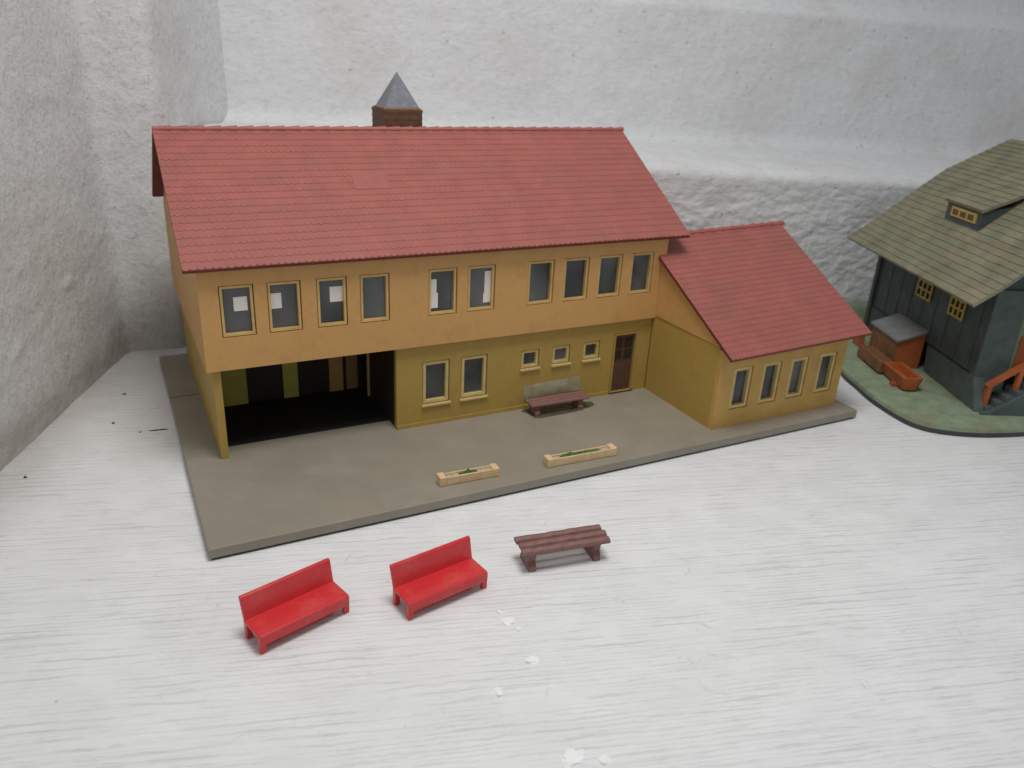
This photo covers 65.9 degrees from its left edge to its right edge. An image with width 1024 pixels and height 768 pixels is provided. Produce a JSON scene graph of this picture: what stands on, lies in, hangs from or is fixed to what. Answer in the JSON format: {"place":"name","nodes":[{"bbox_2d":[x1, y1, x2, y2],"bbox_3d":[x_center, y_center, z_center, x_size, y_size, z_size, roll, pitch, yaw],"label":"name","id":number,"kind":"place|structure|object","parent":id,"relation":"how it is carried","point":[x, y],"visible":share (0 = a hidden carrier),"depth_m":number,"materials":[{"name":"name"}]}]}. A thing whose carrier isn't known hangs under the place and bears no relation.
{"place":"outdoors","nodes":[
{"label":"outdoors","id":0,"kind":"place"},
{"bbox_2d":[0,347,1023,767],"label":"ground","id":1,"kind":"structure","parent":0,"point":[848,593],"depth_m":22.37,"materials":[{"name":"white paint"}]},
{"bbox_2d":[0,0,227,470],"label":"wall","id":2,"kind":"structure","parent":1,"relation":"on","point":[92,92],"depth_m":34.09,"materials":[{"name":"white paint"}]},
{"bbox_2d":[238,558,348,654],"bbox_3d":[-5.888,6.009,21.547,2.700,1.262,1.117,-18,31,-40],"label":"red bench","id":3,"kind":"object","parent":1,"relation":"on","point":[280,608],"visible":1,"depth_m":21.44,"materials":[{"name":"plastic"}]},
{"bbox_2d":[389,536,487,619],"bbox_3d":[-2.101,5.600,22.971,2.700,1.262,1.117,-14,28,-35],"label":"red bench","id":4,"kind":"object","parent":1,"relation":"on","point":[425,579],"visible":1,"depth_m":22.88,"materials":[{"name":"plastic"}]},
{"bbox_2d":[492,687,502,695],"bbox_3d":[-0.355,7.698,19.800,0.236,0.064,0.322,-9,26,-26],"label":"paint flake","id":5,"kind":"object","parent":1,"relation":"on","point":[497,691],"visible":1,"depth_m":19.77,"materials":[{"name":"white paint"}]},
{"bbox_2d":[501,617,514,625],"bbox_3d":[-0.087,6.672,22.236,0.428,0.070,0.323,-9,26,-26],"label":"paint flake","id":6,"kind":"object","parent":1,"relation":"on","point":[508,621],"visible":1,"depth_m":22.20,"materials":[{"name":"white paint"}]},
{"bbox_2d":[152,72,871,559],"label":"model building","id":7,"kind":"structure","parent":1,"relation":"on","point":[392,310],"depth_m":31.90,"materials":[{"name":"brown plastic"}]},
{"bbox_2d":[218,284,255,336],"bbox_3d":[-9.482,-2.552,27.240,1.250,1.960,0.225,-9,26,-26],"label":"window","id":8,"kind":"structure","parent":7,"relation":"in","point":[236,303],"depth_m":27.26,"materials":[{"name":"glass"}]},
{"bbox_2d":[266,280,301,331],"bbox_3d":[-8.045,-2.763,27.912,1.100,1.790,0.180,-9,26,-26],"label":"window","id":9,"kind":"structure","parent":7,"relation":"in","point":[283,297],"depth_m":27.95,"materials":[{"name":"glass"}]},
{"bbox_2d":[316,276,346,326],"bbox_3d":[-6.547,-2.994,28.637,1.040,1.790,0.180,-9,26,-26],"label":"window","id":10,"kind":"structure","parent":7,"relation":"in","point":[331,292],"depth_m":28.67,"materials":[{"name":"glass"}]},
{"bbox_2d":[360,273,388,322],"bbox_3d":[-5.120,-3.214,29.327,1.060,1.790,0.180,-9,26,-26],"label":"window","id":11,"kind":"structure","parent":7,"relation":"in","point":[374,295],"depth_m":29.38,"materials":[{"name":"glass"}]},
{"bbox_2d":[421,359,450,407],"bbox_3d":[-3.110,-0.098,32.051,1.270,1.985,0.375,-9,26,-26],"label":"window","id":12,"kind":"structure","parent":7,"relation":"in","point":[435,373],"depth_m":32.14,"materials":[{"name":"grey glass"}]},
{"bbox_2d":[428,268,455,314],"bbox_3d":[-2.713,-3.584,30.492,1.120,1.790,0.180,-9,26,-26],"label":"window","id":13,"kind":"structure","parent":7,"relation":"in","point":[442,282],"depth_m":30.55,"materials":[{"name":"glass"}]},
{"bbox_2d":[436,463,499,486],"bbox_3d":[-1.582,3.244,28.527,2.300,0.430,0.420,-8,25,-23],"label":"planter box","id":14,"kind":"object","parent":7,"relation":"on","point":[466,475],"visible":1,"depth_m":28.41,"materials":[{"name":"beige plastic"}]},
{"bbox_2d":[460,354,487,401],"bbox_3d":[-1.608,-0.330,32.778,1.280,1.985,0.375,-9,26,-26],"label":"window","id":15,"kind":"structure","parent":7,"relation":"in","point":[473,368],"depth_m":32.87,"materials":[{"name":"grey glass"}]},
{"bbox_2d":[467,265,494,310],"bbox_3d":[-1.260,-3.808,31.196,1.120,1.790,0.180,-9,26,-26],"label":"window","id":16,"kind":"structure","parent":7,"relation":"in","point":[480,278],"depth_m":31.25,"materials":[{"name":"glass"}]},
{"bbox_2d":[520,349,540,371],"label":"window","id":17,"kind":"structure","parent":7,"relation":"in","point":[529,358],"depth_m":33.81,"materials":[{"name":"yellow plastic"}]},
{"bbox_2d":[527,260,553,304],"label":"window","id":18,"kind":"structure","parent":7,"relation":"in","point":[540,273],"depth_m":32.41,"materials":[{"name":"glass"}]},
{"bbox_2d":[524,391,589,415],"bbox_3d":[1.965,0.839,34.443,2.871,0.562,0.749,-8,25,-24],"label":"slatted bench","id":19,"kind":"object","parent":7,"relation":"on","point":[576,398],"visible":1,"depth_m":34.25,"materials":[{"name":"brown plastic"}]},
{"bbox_2d":[551,345,570,366],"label":"window","id":20,"kind":"structure","parent":7,"relation":"in","point":[560,354],"depth_m":34.46,"materials":[{"name":"yellow plastic"}]},
{"bbox_2d":[562,257,588,300],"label":"window","id":21,"kind":"structure","parent":7,"relation":"in","point":[576,269],"depth_m":33.14,"materials":[{"name":"glass"}]},
{"bbox_2d":[543,443,616,467],"bbox_3d":[2.633,2.713,30.308,3.020,0.416,0.420,-8,25,-23],"label":"planter box","id":22,"kind":"object","parent":7,"relation":"on","point":[607,450],"visible":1,"depth_m":30.16,"materials":[{"name":"beige plastic"}]},
{"bbox_2d":[581,341,600,362],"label":"window","id":23,"kind":"structure","parent":7,"relation":"in","point":[590,350],"depth_m":35.13,"materials":[{"name":"yellow plastic"}]},
{"bbox_2d":[596,254,621,297],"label":"window","id":24,"kind":"structure","parent":7,"relation":"in","point":[609,270],"depth_m":33.87,"materials":[{"name":"glass"}]},
{"bbox_2d":[608,331,637,393],"bbox_3d":[5.056,-0.996,36.132,1.300,2.907,0.280,-9,26,-26],"label":"door","id":25,"kind":"structure","parent":7,"relation":"in","point":[625,344],"depth_m":36.17,"materials":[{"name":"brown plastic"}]},
{"bbox_2d":[628,252,653,293],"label":"window","id":26,"kind":"structure","parent":7,"relation":"in","point":[641,265],"depth_m":34.58,"materials":[{"name":"glass"}]},
{"bbox_2d":[728,366,752,408],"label":"window","id":27,"kind":"structure","parent":7,"relation":"in","point":[741,381],"depth_m":33.40,"materials":[{"name":"yellow plastic"}]},
{"bbox_2d":[758,361,780,402],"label":"window","id":28,"kind":"structure","parent":7,"relation":"in","point":[771,371],"depth_m":34.09,"materials":[{"name":"yellow plastic"}]},
{"bbox_2d":[785,356,807,397],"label":"window","id":29,"kind":"structure","parent":7,"relation":"in","point":[798,367],"depth_m":34.78,"materials":[{"name":"grey glass"}]},
{"bbox_2d":[813,352,835,391],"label":"window","id":30,"kind":"structure","parent":7,"relation":"in","point":[826,364],"depth_m":35.53,"materials":[{"name":"yellow plastic"}]},
{"bbox_2d":[525,656,539,664],"bbox_3d":[0.540,7.274,20.904,0.394,0.066,0.337,7,23,8],"label":"paint flake","id":31,"kind":"object","parent":1,"relation":"on","point":[534,660],"visible":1,"depth_m":20.85,"materials":[{"name":"white paint"}]},
{"bbox_2d":[514,524,610,571],"bbox_3d":[1.582,5.179,24.967,2.930,0.827,0.960,-5,24,-18],"label":"slatted bench","id":32,"kind":"object","parent":1,"relation":"on","point":[591,539],"visible":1,"depth_m":24.73,"materials":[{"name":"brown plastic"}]},
{"bbox_2d":[561,749,585,767],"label":"paint flake","id":33,"kind":"object","parent":1,"relation":"on","point":[571,757],"visible":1,"depth_m":18.04,"materials":[{"name":"white paint"}]},
{"bbox_2d":[598,754,612,764],"bbox_3d":[2.127,8.572,18.046,0.299,0.067,0.305,-9,26,-26],"label":"paint flake","id":34,"kind":"object","parent":1,"relation":"on","point":[604,759],"visible":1,"depth_m":18.02,"materials":[{"name":"white paint"}]},
{"bbox_2d":[204,0,1023,302],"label":"wall back","id":35,"kind":"structure","parent":1,"relation":"on","point":[822,129],"depth_m":50.62,"materials":[{"name":"white paint"}]},
{"bbox_2d":[841,139,1023,437],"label":"timber house","id":36,"kind":"structure","parent":1,"relation":"on","point":[941,311],"depth_m":38.21,"materials":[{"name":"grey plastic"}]},
{"bbox_2d":[857,344,923,389],"bbox_3d":[19.234,-0.864,40.358,1.137,0.720,4.950,2,23,-2],"label":"water trough","id":37,"kind":"object","parent":36,"relation":"on","point":[902,376],"visible":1,"depth_m":39.84,"materials":[{"name":"orange plastic"}]},
{"bbox_2d":[915,278,933,301],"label":"window","id":38,"kind":"structure","parent":36,"relation":"in","point":[924,289],"depth_m":40.85,"materials":[{"name":"yellow plastic"}]},
{"bbox_2d":[947,295,966,320],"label":"window","id":39,"kind":"structure","parent":36,"relation":"in","point":[956,308],"depth_m":37.99,"materials":[{"name":"yellow plastic"}]},
{"bbox_2d":[1008,321,1023,375],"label":"door","id":40,"kind":"structure","parent":36,"relation":"in","point":[1017,358],"depth_m":36.60,"materials":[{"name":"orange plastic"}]}
]}

